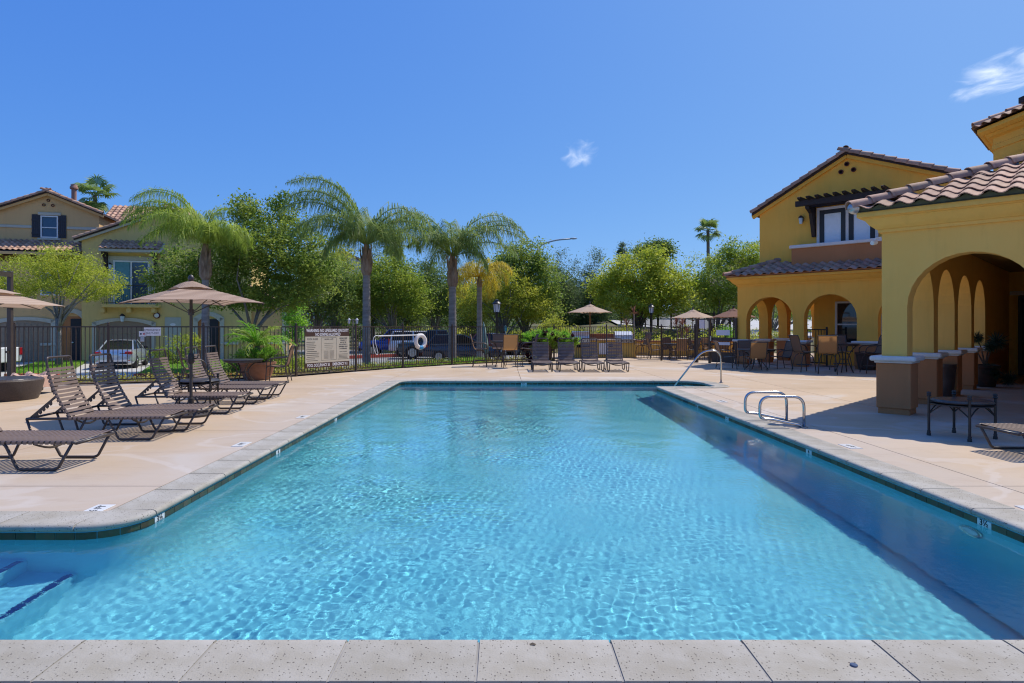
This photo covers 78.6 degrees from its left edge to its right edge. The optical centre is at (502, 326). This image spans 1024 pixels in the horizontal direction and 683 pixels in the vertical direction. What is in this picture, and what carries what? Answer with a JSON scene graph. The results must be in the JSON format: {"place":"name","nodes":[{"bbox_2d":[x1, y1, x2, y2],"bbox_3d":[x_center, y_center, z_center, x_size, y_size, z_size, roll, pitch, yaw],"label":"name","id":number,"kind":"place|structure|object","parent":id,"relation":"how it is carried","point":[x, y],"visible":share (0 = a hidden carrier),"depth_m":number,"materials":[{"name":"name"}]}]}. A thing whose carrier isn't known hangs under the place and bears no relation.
{"place":"outdoors","nodes":[
{"label":"outdoors","id":0,"kind":"place"},
{"bbox_2d":[21,361,84,374],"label":"lawn","id":1,"kind":"structure","parent":0,"point":[59,365],"depth_m":32.51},
{"bbox_2d":[0,238,132,364],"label":"lime tree","id":2,"kind":"object","parent":1,"relation":"on","point":[62,272],"visible":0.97,"depth_m":32.68,"materials":[{"name":"green plant"}]},
{"bbox_2d":[1,361,224,378],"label":"sidewalk","id":3,"kind":"structure","parent":0,"point":[131,371],"depth_m":30.92,"materials":[{"name":"concrete"}]},
{"bbox_2d":[0,184,189,361],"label":"tan house","id":4,"kind":"structure","parent":3,"relation":"on","point":[47,216],"depth_m":38.23,"materials":[{"name":"paint"}]},
{"bbox_2d":[0,320,50,361],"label":"garage door","id":5,"kind":"structure","parent":4,"relation":"in","point":[21,322],"depth_m":37.47,"materials":[{"name":"metal"}]},
{"bbox_2d":[40,215,57,237],"bbox_3d":[-28.043,-6.196,38.746,0.947,1.363,0.100,0,0,-14],"label":"window","id":6,"kind":"structure","parent":4,"relation":"in","point":[48,224],"depth_m":38.74,"materials":[{"name":"glass"}]},
{"bbox_2d":[71,319,80,360],"bbox_3d":[-25.916,0.800,38.005,0.563,2.600,0.130,0,0,-14],"label":"front door","id":7,"kind":"structure","parent":4,"relation":"in","point":[74,322],"depth_m":38.02,"materials":[{"name":"metal"}]},
{"bbox_2d":[95,339,148,367],"bbox_3d":[-20.073,1.396,33.140,2.000,1.491,4.605,0,0,-20],"label":"parked sedan","id":8,"kind":"object","parent":3,"relation":"on","point":[132,352],"visible":0.6,"depth_m":31.74,"materials":[{"name":"silver paint"}]},
{"bbox_2d":[72,204,304,361],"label":"olive house","id":9,"kind":"structure","parent":3,"relation":"on","point":[114,243],"depth_m":38.52,"materials":[{"name":"paint"}]},
{"bbox_2d":[96,321,151,360],"bbox_3d":[-23.209,0.866,38.364,3.049,2.468,0.035,0,0,-14],"label":"garage door","id":10,"kind":"structure","parent":9,"relation":"in","point":[131,330],"depth_m":38.34,"materials":[{"name":"metal"}]},
{"bbox_2d":[113,260,149,303],"bbox_3d":[-22.788,-2.684,38.459,2.016,2.791,0.100,0,0,-14],"label":"balcony door","id":11,"kind":"structure","parent":9,"relation":"in","point":[127,267],"depth_m":38.41,"materials":[{"name":"white glass"}]},
{"bbox_2d":[165,317,180,358],"bbox_3d":[-20.549,0.750,39.021,0.909,2.700,0.072,0,0,-14],"label":"side door","id":12,"kind":"structure","parent":9,"relation":"in","point":[169,321],"depth_m":38.98,"materials":[{"name":"plastic"}]},
{"bbox_2d":[209,319,217,359],"bbox_3d":[-18.313,0.800,39.575,0.643,2.600,0.060,0,0,-14],"label":"front door","id":13,"kind":"structure","parent":9,"relation":"in","point":[213,322],"depth_m":39.56,"materials":[{"name":"metal"}]},
{"bbox_2d":[16,358,320,372],"bbox_3d":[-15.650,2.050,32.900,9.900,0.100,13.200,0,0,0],"label":"lawn","id":14,"kind":"structure","parent":0,"point":[185,370],"depth_m":30.16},
{"bbox_2d":[146,344,188,363],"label":"shrub","id":15,"kind":"object","parent":14,"relation":"on","point":[170,355],"visible":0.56,"depth_m":33.92,"materials":[{"name":"green plant"}]},
{"bbox_2d":[163,332,200,361],"bbox_3d":[-17.825,1.141,35.057,2.359,1.844,1.814,0,0,0],"label":"shrub","id":16,"kind":"object","parent":14,"relation":"on","point":[197,339],"visible":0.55,"depth_m":34.83,"materials":[{"name":"green plant"}]},
{"bbox_2d":[119,185,254,370],"bbox_3d":[-13.426,-2.019,26.875,5.045,8.039,4.780,0,0,-40],"label":"queen palm","id":17,"kind":"object","parent":14,"relation":"on","point":[193,226],"visible":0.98,"depth_m":26.72,"materials":[{"name":"plant"}]},
{"bbox_2d":[134,186,355,347],"bbox_3d":[-12.245,-2.213,29.669,10.768,8.849,6.047,0,0,0],"label":"ficus tree","id":18,"kind":"object","parent":14,"relation":"on","point":[273,241],"visible":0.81,"depth_m":29.34,"materials":[{"name":"green plant"}]},
{"bbox_2d":[273,295,312,354],"bbox_3d":[-12.604,-0.080,38.020,2.540,4.271,2.243,0,0,0],"label":"shrub","id":19,"kind":"object","parent":14,"relation":"on","point":[289,318],"visible":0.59,"depth_m":37.80,"materials":[{"name":"green plant"}]},
{"bbox_2d":[6,353,536,383],"bbox_3d":[-6.873,1.502,21.767,22.307,0.740,5.541,0,0,-35],"label":"ground cover","id":20,"kind":"object","parent":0,"point":[277,370],"visible":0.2,"depth_m":19.83,"materials":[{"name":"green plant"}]},
{"bbox_2d":[277,172,432,363],"bbox_3d":[-5.916,-2.247,25.489,5.763,7.994,4.908,0,0,-35],"label":"queen palm","id":21,"kind":"object","parent":20,"relation":"on","point":[379,235],"visible":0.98,"depth_m":25.19,"materials":[{"name":"plant"}]},
{"bbox_2d":[354,356,487,369],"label":"bed grass","id":22,"kind":"structure","parent":20,"relation":"on","point":[421,365],"depth_m":24.34,"materials":[{"name":"green plant"}]},
{"bbox_2d":[386,211,528,360],"bbox_3d":[-2.245,-1.700,28.195,5.743,7.000,5.101,0,0,-37],"label":"queen palm","id":23,"kind":"object","parent":20,"relation":"on","point":[440,241],"visible":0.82,"depth_m":27.95,"materials":[{"name":"plant"}]},
{"bbox_2d":[73,350,534,381],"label":"street","id":24,"kind":"structure","parent":0,"point":[420,357],"depth_m":42.12,"materials":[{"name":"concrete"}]},
{"bbox_2d":[359,329,421,354],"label":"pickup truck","id":25,"kind":"object","parent":24,"relation":"on","point":[386,338],"visible":0.27,"depth_m":45.83,"materials":[{"name":"blue paint"}]},
{"bbox_2d":[388,331,424,356],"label":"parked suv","id":26,"kind":"object","parent":24,"relation":"on","point":[411,337],"visible":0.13,"depth_m":44.44,"materials":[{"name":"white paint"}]},
{"bbox_2d":[395,330,447,358],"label":"pickup truck","id":27,"kind":"object","parent":24,"relation":"on","point":[421,342],"visible":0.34,"depth_m":41.14,"materials":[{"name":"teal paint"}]},
{"bbox_2d":[422,334,501,360],"bbox_3d":[-2.464,1.290,38.367,4.870,1.711,2.040,0,0,-4],"label":"parked wagon","id":28,"kind":"object","parent":24,"relation":"on","point":[441,345],"visible":0.37,"depth_m":37.51,"materials":[{"name":"blue paint"}]},
{"bbox_2d":[447,258,512,356],"bbox_3d":[-1.179,-0.843,32.954,3.565,5.485,3.735,0,0,0],"label":"queen palm","id":29,"kind":"object","parent":24,"relation":"on","point":[476,269],"visible":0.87,"depth_m":32.84,"materials":[{"name":"plant"}]},
{"bbox_2d":[382,263,428,330],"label":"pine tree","id":30,"kind":"object","parent":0,"point":[406,321],"visible":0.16,"depth_m":63.17,"materials":[{"name":"green plant"}]},
{"bbox_2d":[298,332,552,360],"bbox_3d":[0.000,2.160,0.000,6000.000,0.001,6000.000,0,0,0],"label":"ground","id":31,"kind":"structure","parent":0,"point":[299,347],"depth_m":81.92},
{"bbox_2d":[71,174,119,213],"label":"pine tree","id":32,"kind":"object","parent":31,"relation":"on","point":[90,184],"visible":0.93,"depth_m":61.59,"materials":[{"name":"green plant"}]},
{"bbox_2d":[222,352,312,373],"bbox_3d":[-10.181,1.750,27.204,4.421,1.338,1.652,0,0,0],"label":"hedge","id":33,"kind":"object","parent":31,"relation":"on","point":[231,367],"visible":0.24,"depth_m":27.05,"materials":[{"name":"green plant"}]},
{"bbox_2d":[279,246,373,336],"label":"shade tree","id":34,"kind":"object","parent":31,"relation":"on","point":[335,302],"visible":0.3,"depth_m":49.66,"materials":[{"name":"green plant"}]},
{"bbox_2d":[299,244,379,327],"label":"shade tree","id":35,"kind":"object","parent":31,"relation":"on","point":[349,307],"visible":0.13,"depth_m":53.74,"materials":[{"name":"green plant"}]},
{"bbox_2d":[339,252,442,351],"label":"shade tree","id":36,"kind":"object","parent":31,"relation":"on","point":[387,293],"visible":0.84,"depth_m":52.98,"materials":[{"name":"green plant"}]},
{"bbox_2d":[398,251,470,329],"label":"shade tree","id":37,"kind":"object","parent":31,"relation":"on","point":[442,289],"visible":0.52,"depth_m":57.34,"materials":[{"name":"green plant"}]},
{"bbox_2d":[437,262,559,333],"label":"shade tree","id":38,"kind":"object","parent":31,"relation":"on","point":[513,293],"visible":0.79,"depth_m":49.27,"materials":[{"name":"green plant"}]},
{"bbox_2d":[478,235,575,352],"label":"shade tree","id":39,"kind":"object","parent":31,"relation":"on","point":[537,266],"visible":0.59,"depth_m":51.10,"materials":[{"name":"green plant"}]},
{"bbox_2d":[269,268,810,344],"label":"woodland","id":40,"kind":"object","parent":31,"relation":"on","point":[493,315],"visible":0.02,"depth_m":73.92,"materials":[{"name":"green plant"}]},
{"bbox_2d":[541,247,584,327],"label":"pine tree","id":41,"kind":"object","parent":31,"relation":"on","point":[571,293],"visible":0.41,"depth_m":57.46,"materials":[{"name":"green plant"}]},
{"bbox_2d":[557,254,597,324],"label":"pine tree","id":42,"kind":"object","parent":31,"relation":"on","point":[575,281],"visible":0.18,"depth_m":61.73,"materials":[{"name":"green plant"}]},
{"bbox_2d":[566,246,618,324],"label":"pine tree","id":43,"kind":"object","parent":31,"relation":"on","point":[596,317],"visible":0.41,"depth_m":59.56,"materials":[{"name":"green plant"}]},
{"bbox_2d":[380,323,811,352],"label":"undergrowth","id":44,"kind":"object","parent":31,"relation":"on","point":[640,336],"visible":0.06,"depth_m":42.05,"materials":[{"name":"green plant"}]},
{"bbox_2d":[579,239,706,333],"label":"shade tree","id":45,"kind":"object","parent":31,"relation":"on","point":[655,280],"visible":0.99,"depth_m":43.09,"materials":[{"name":"green plant"}]},
{"bbox_2d":[625,233,682,313],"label":"shade tree","id":46,"kind":"object","parent":31,"relation":"on","point":[669,245],"visible":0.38,"depth_m":89.02,"materials":[{"name":"green plant"}]},
{"bbox_2d":[676,234,759,329],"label":"shade tree","id":47,"kind":"object","parent":31,"relation":"on","point":[719,297],"visible":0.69,"depth_m":45.40,"materials":[{"name":"green plant"}]},
{"bbox_2d":[730,237,811,330],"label":"shade tree","id":48,"kind":"object","parent":31,"relation":"on","point":[774,325],"visible":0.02,"depth_m":47.81,"materials":[{"name":"green plant"}]},
{"bbox_2d":[442,259,492,333],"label":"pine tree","id":49,"kind":"object","parent":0,"point":[473,324],"visible":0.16,"depth_m":61.44,"materials":[{"name":"green plant"}]},
{"bbox_2d":[0,353,1023,511],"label":"pool deck","id":50,"kind":"structure","parent":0,"point":[841,409],"depth_m":9.63,"materials":[{"name":"concrete"}]},
{"bbox_2d":[0,376,44,401],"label":"wicker table","id":51,"kind":"object","parent":50,"relation":"on","point":[17,388],"visible":1,"depth_m":12.70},
{"bbox_2d":[0,271,63,389],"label":"cantilever umbrella","id":52,"kind":"object","parent":50,"relation":"on","point":[9,300],"visible":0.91,"depth_m":13.04,"materials":[{"name":"fabric"}]},
{"bbox_2d":[0,428,114,470],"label":"chaise lounge","id":53,"kind":"object","parent":50,"relation":"on","point":[35,438],"visible":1,"depth_m":6.81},
{"bbox_2d":[25,355,187,440],"bbox_3d":[-5.356,0.944,8.552,1.792,1.109,0.674,0,0,-5],"label":"chaise lounge","id":54,"kind":"object","parent":50,"relation":"on","point":[107,415],"visible":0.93,"depth_m":8.42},
{"bbox_2d":[72,353,217,430],"bbox_3d":[-5.256,0.944,9.265,1.792,1.109,0.674,0,0,-4],"label":"chaise lounge","id":55,"kind":"object","parent":50,"relation":"on","point":[129,405],"visible":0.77,"depth_m":9.24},
{"bbox_2d":[118,275,263,418],"bbox_3d":[-5.250,0.307,10.550,1.768,2.385,1.768,0,0,45],"label":"patio umbrella","id":56,"kind":"object","parent":50,"relation":"on","point":[190,291],"visible":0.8,"depth_m":10.48,"materials":[{"name":"fabric"}]},
{"bbox_2d":[135,349,252,413],"bbox_3d":[-5.435,0.944,11.093,1.792,1.109,0.674,0,0,-2],"label":"chaise lounge","id":57,"kind":"object","parent":50,"relation":"on","point":[180,393],"visible":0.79,"depth_m":10.99,"materials":[{"name":"plastic"}]},
{"bbox_2d":[177,373,219,406],"bbox_3d":[-5.720,1.195,11.800,0.740,0.610,0.736,0,0,-10],"label":"side table","id":58,"kind":"object","parent":50,"relation":"on","point":[210,380],"visible":0.84,"depth_m":11.57,"materials":[{"name":"metal"}]},
{"bbox_2d":[172,346,275,403],"bbox_3d":[-5.516,0.944,12.469,1.792,1.109,0.674,0,0,-3],"label":"chaise lounge","id":59,"kind":"object","parent":50,"relation":"on","point":[226,388],"visible":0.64,"depth_m":12.34,"materials":[{"name":"plastic"}]},
{"bbox_2d":[194,345,288,398],"bbox_3d":[-5.556,0.944,13.369,1.792,1.109,0.674,0,0,-3],"label":"chaise lounge","id":60,"kind":"object","parent":50,"relation":"on","point":[229,382],"visible":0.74,"depth_m":13.28,"materials":[{"name":"plastic"}]},
{"bbox_2d":[222,358,263,380],"bbox_3d":[-6.950,1.185,16.750,1.040,0.650,1.040,0,0,0],"label":"patio table","id":61,"kind":"object","parent":50,"relation":"on","point":[243,360],"visible":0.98,"depth_m":16.56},
{"bbox_2d":[237,361,275,380],"bbox_3d":[-7.000,1.250,17.850,1.050,0.500,1.042,0,0,0],"label":"plant pot","id":62,"kind":"object","parent":50,"relation":"on","point":[257,371],"visible":0.7,"depth_m":17.49,"materials":[{"name":"ceramic"}]},
{"bbox_2d":[233,345,278,362],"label":"potted shrub","id":63,"kind":"object","parent":62,"relation":"on","point":[267,353],"visible":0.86,"depth_m":17.64,"materials":[{"name":"green plant"}]},
{"bbox_2d":[223,320,297,362],"bbox_3d":[-6.920,0.487,17.905,2.009,1.343,1.744,0,0,0],"label":"pygmy palm","id":64,"kind":"object","parent":62,"relation":"in","point":[259,340],"visible":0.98,"depth_m":17.73,"materials":[{"name":"green plant"}]},
{"bbox_2d":[265,345,294,380],"bbox_3d":[-6.103,1.004,17.208,0.705,0.998,0.638,0,0,-10],"label":"sling chair","id":65,"kind":"object","parent":50,"relation":"on","point":[288,357],"visible":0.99,"depth_m":17.14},
{"bbox_2d":[0,322,695,383],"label":"pool fence","id":66,"kind":"object","parent":50,"relation":"on","point":[203,326],"visible":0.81,"depth_m":20.82,"materials":[{"name":"metal"}]},
{"bbox_2d":[305,328,348,368],"bbox_3d":[-5.560,0.660,19.948,0.016,1.230,1.800,0,0,33],"label":"pool rules sign","id":67,"kind":"object","parent":66,"relation":"attached to","point":[327,347],"visible":1,"depth_m":19.89,"materials":[{"name":"plastic"}]},
{"bbox_2d":[500,334,518,367],"bbox_3d":[0.267,0.883,23.044,0.638,1.237,0.687,0,0,-7],"label":"sling bar chair","id":68,"kind":"object","parent":50,"relation":"on","point":[510,342],"visible":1,"depth_m":22.82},
{"bbox_2d":[0,380,1023,682],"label":"pool coping","id":69,"kind":"object","parent":50,"relation":"on","point":[496,662],"visible":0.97,"depth_m":2.84,"materials":[{"name":"concrete"}]},
{"bbox_2d":[0,383,1023,535],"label":"pool basin","id":70,"kind":"object","parent":50,"relation":"in","point":[427,383],"visible":0.06,"depth_m":5.52,"materials":[{"name":"tile"}]},
{"bbox_2d":[0,384,1023,641],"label":"water","id":71,"kind":"structure","parent":70,"relation":"in","point":[478,512],"depth_m":4.55,"materials":[{"name":"blue liquid"}]},
{"bbox_2d":[0,383,1023,541],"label":"waterline tiles","id":72,"kind":"object","parent":70,"relation":"attached to","point":[86,535],"visible":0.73,"depth_m":5.94,"materials":[{"name":"tile"}]},
{"bbox_2d":[531,338,552,371],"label":"chaise lounge","id":73,"kind":"object","parent":50,"relation":"on","point":[547,361],"visible":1,"depth_m":22.12,"materials":[{"name":"fabric"}]},
{"bbox_2d":[535,345,552,360],"bbox_3d":[1.700,1.110,25.600,0.798,0.780,0.792,0,0,0],"label":"plant pot","id":74,"kind":"object","parent":50,"relation":"on","point":[550,352],"visible":0.27,"depth_m":25.34,"materials":[{"name":"ceramic"}]},
{"bbox_2d":[518,329,561,363],"bbox_3d":[1.467,0.796,25.302,1.962,1.436,0.655,0,0,9],"label":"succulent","id":75,"kind":"object","parent":74,"relation":"in","point":[528,355],"visible":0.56,"depth_m":25.30,"materials":[{"name":"green plant"}]},
{"bbox_2d":[521,326,567,350],"bbox_3d":[1.742,0.486,25.745,2.000,1.040,2.043,0,0,0],"label":"potted shrub","id":76,"kind":"object","parent":74,"relation":"in","point":[528,336],"visible":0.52,"depth_m":25.32,"materials":[{"name":"green plant"}]},
{"bbox_2d":[556,338,579,371],"bbox_3d":[2.250,0.944,21.635,0.674,1.109,1.792,0,0,0],"label":"chaise lounge","id":77,"kind":"object","parent":50,"relation":"on","point":[566,362],"visible":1,"depth_m":22.12,"materials":[{"name":"fabric"}]},
{"bbox_2d":[579,338,604,371],"bbox_3d":[3.074,0.944,21.635,0.674,1.109,1.792,0,0,1],"label":"chaise lounge","id":78,"kind":"object","parent":50,"relation":"on","point":[590,362],"visible":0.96,"depth_m":22.12,"materials":[{"name":"fabric"}]},
{"bbox_2d":[574,334,636,357],"bbox_3d":[4.950,0.917,31.085,3.280,1.165,1.160,0,0,0],"label":"barbecue counter","id":79,"kind":"object","parent":50,"relation":"on","point":[628,349],"visible":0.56,"depth_m":30.57,"materials":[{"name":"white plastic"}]},
{"bbox_2d":[568,302,611,337],"bbox_3d":[4.334,0.120,31.000,2.180,2.760,2.180,0,0,12],"label":"patio umbrella","id":80,"kind":"object","parent":79,"relation":"on","point":[589,309],"visible":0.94,"depth_m":30.68,"materials":[{"name":"fabric"}]},
{"bbox_2d":[604,338,629,371],"bbox_3d":[3.931,0.944,21.636,0.674,1.109,1.792,0,0,3],"label":"chaise lounge","id":81,"kind":"object","parent":50,"relation":"on","point":[614,362],"visible":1,"depth_m":22.11,"materials":[{"name":"fabric"}]},
{"bbox_2d":[671,307,714,357],"bbox_3d":[9.437,0.250,31.000,2.143,2.500,2.143,0,0,-34],"label":"patio umbrella","id":82,"kind":"object","parent":50,"relation":"on","point":[692,314],"visible":0.94,"depth_m":30.66,"materials":[{"name":"fabric"}]},
{"bbox_2d":[695,318,737,363],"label":"pool gate","id":83,"kind":"structure","parent":50,"relation":"on","point":[712,356],"depth_m":25.82,"materials":[{"name":"metal"}]},
{"bbox_2d":[744,342,767,370],"bbox_3d":[8.716,1.004,21.502,0.638,0.998,0.705,0,0,5],"label":"sling chair","id":84,"kind":"object","parent":50,"relation":"on","point":[757,350],"visible":0.98,"depth_m":21.26,"materials":[{"name":"fabric"}]},
{"bbox_2d":[744,391,789,421],"bbox_3d":[4.217,1.268,9.980,0.736,0.498,0.110,0,0,0],"label":"grab rail","id":85,"kind":"object","parent":50,"relation":"on","point":[762,414],"visible":0.86,"depth_m":9.96,"materials":[{"name":"metal"}]},
{"bbox_2d":[769,341,792,368],"bbox_3d":[10.098,1.004,22.604,0.705,0.998,0.638,0,0,-5],"label":"sling chair","id":86,"kind":"object","parent":50,"relation":"on","point":[788,351],"visible":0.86,"depth_m":22.64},
{"bbox_2d":[758,395,807,427],"bbox_3d":[4.187,1.268,9.340,0.736,0.498,0.110,0,0,0],"label":"grab rail","id":87,"kind":"object","parent":50,"relation":"on","point":[762,399],"visible":1,"depth_m":9.32,"materials":[{"name":"metal"}]},
{"bbox_2d":[788,335,816,371],"bbox_3d":[10.043,0.883,20.945,0.687,1.237,0.638,0,0,-5],"label":"sling bar chair","id":88,"kind":"object","parent":50,"relation":"on","point":[796,344],"visible":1,"depth_m":20.88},
{"bbox_2d":[817,335,838,374],"bbox_3d":[10.393,0.883,20.000,0.638,1.237,0.687,0,0,28],"label":"sling bar chair","id":89,"kind":"object","parent":50,"relation":"on","point":[827,345],"visible":1,"depth_m":19.80,"materials":[{"name":"fabric"}]},
{"bbox_2d":[722,145,985,369],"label":"clubhouse","id":90,"kind":"structure","parent":50,"relation":"on","point":[820,257],"depth_m":23.70,"materials":[{"name":"paint"}]},
{"bbox_2d":[820,208,845,242],"bbox_3d":[12.537,-3.433,23.773,0.910,2.085,0.050,0,0,45],"label":"french door","id":91,"kind":"structure","parent":90,"relation":"in","point":[832,221],"depth_m":23.75,"materials":[{"name":"glass"}]},
{"bbox_2d":[835,301,881,342],"bbox_3d":[13.730,-0.160,24.141,1.640,1.680,0.100,0,0,45],"label":"window","id":92,"kind":"structure","parent":90,"relation":"in","point":[845,313],"depth_m":24.45,"materials":[{"name":"white glass"}]},
{"bbox_2d":[849,213,874,239],"bbox_3d":[13.244,-3.433,23.066,0.870,2.085,0.050,0,0,45],"label":"french door","id":93,"kind":"structure","parent":90,"relation":"in","point":[858,229],"depth_m":23.15,"materials":[{"name":"glass"}]},
{"bbox_2d":[854,352,878,369],"bbox_3d":[12.750,1.190,21.900,0.756,0.620,0.750,0,0,0],"label":"plant pot","id":94,"kind":"object","parent":50,"relation":"on","point":[859,356],"visible":0.56,"depth_m":21.68,"materials":[{"name":"ceramic"}]},
{"bbox_2d":[859,335,881,373],"bbox_3d":[12.056,0.883,20.340,0.687,1.237,0.638,0,0,10],"label":"sling bar chair","id":95,"kind":"object","parent":50,"relation":"on","point":[878,350],"visible":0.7,"depth_m":20.40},
{"bbox_2d":[845,152,1023,415],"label":"arcade pavilion","id":96,"kind":"structure","parent":50,"relation":"on","point":[952,267],"depth_m":10.81,"materials":[{"name":"yellow paint"}]},
{"bbox_2d":[971,96,1023,170],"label":"octagonal tower","id":97,"kind":"structure","parent":96,"relation":"on","point":[1000,135],"depth_m":14.88,"materials":[{"name":"paint"}]},
{"bbox_2d":[1018,295,1023,374],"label":"door","id":98,"kind":"structure","parent":96,"relation":"in","point":[1021,297],"depth_m":19.52,"materials":[{"name":"wood"}]},
{"bbox_2d":[943,364,956,396],"bbox_3d":[9.620,1.150,13.550,0.357,0.700,0.354,0,0,0],"label":"plant pot","id":99,"kind":"object","parent":50,"relation":"on","point":[949,373],"visible":0.67,"depth_m":13.42,"materials":[{"name":"ceramic"}]},
{"bbox_2d":[926,390,997,441],"bbox_3d":[6.250,1.195,8.520,0.740,0.610,0.736,0,0,-22],"label":"side table","id":100,"kind":"object","parent":50,"relation":"on","point":[969,402],"visible":1,"depth_m":8.36,"materials":[{"name":"metal"}]},
{"bbox_2d":[977,364,1000,386],"bbox_3d":[12.150,1.225,15.750,0.630,0.550,0.625,0,0,0],"label":"plant pot","id":101,"kind":"object","parent":50,"relation":"on","point":[985,379],"visible":0.66,"depth_m":15.54,"materials":[{"name":"ceramic"}]},
{"bbox_2d":[974,331,1019,386],"bbox_3d":[12.127,0.782,15.640,1.273,1.510,0.891,0,0,0],"label":"potted yucca","id":102,"kind":"object","parent":101,"relation":"in","point":[992,345],"visible":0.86,"depth_m":15.66,"materials":[{"name":"green plant"}]},
{"bbox_2d":[975,423,1023,448],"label":"chaise lounge","id":103,"kind":"object","parent":50,"relation":"on","point":[1018,427],"visible":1,"depth_m":7.54,"materials":[{"name":"plastic"}]},
{"bbox_2d":[0,0,1023,309],"label":"sky","id":104,"kind":"structure","parent":0,"point":[602,124],"materials":[{"name":"blue"}]},
{"bbox_2d":[529,321,813,352],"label":"slope","id":105,"kind":"structure","parent":0,"point":[609,324],"depth_m":48.25,"materials":[{"name":"plant"}]},
{"bbox_2d":[529,311,573,331],"bbox_3d":[2.964,0.430,38.150,3.184,2.862,2.655,0,0,0],"label":"shrub","id":106,"kind":"object","parent":105,"relation":"on","point":[557,321],"visible":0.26,"depth_m":37.84,"materials":[{"name":"green plant"}]},
{"bbox_2d":[637,340,755,355],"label":"garden wall","id":107,"kind":"structure","parent":0,"point":[653,347],"depth_m":32.86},
{"bbox_2d":[611,317,813,337],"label":"road","id":108,"kind":"structure","parent":0,"point":[754,323],"depth_m":55.61,"materials":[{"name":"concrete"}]},
{"bbox_2d":[620,311,734,332],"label":"road railing","id":109,"kind":"object","parent":108,"relation":"on","point":[662,320],"visible":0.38,"depth_m":45.99,"materials":[{"name":"metal"}]},
{"bbox_2d":[694,217,722,312],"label":"fan palm","id":110,"kind":"object","parent":108,"relation":"on","point":[707,224],"visible":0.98,"depth_m":74.81,"materials":[{"name":"green plant"}]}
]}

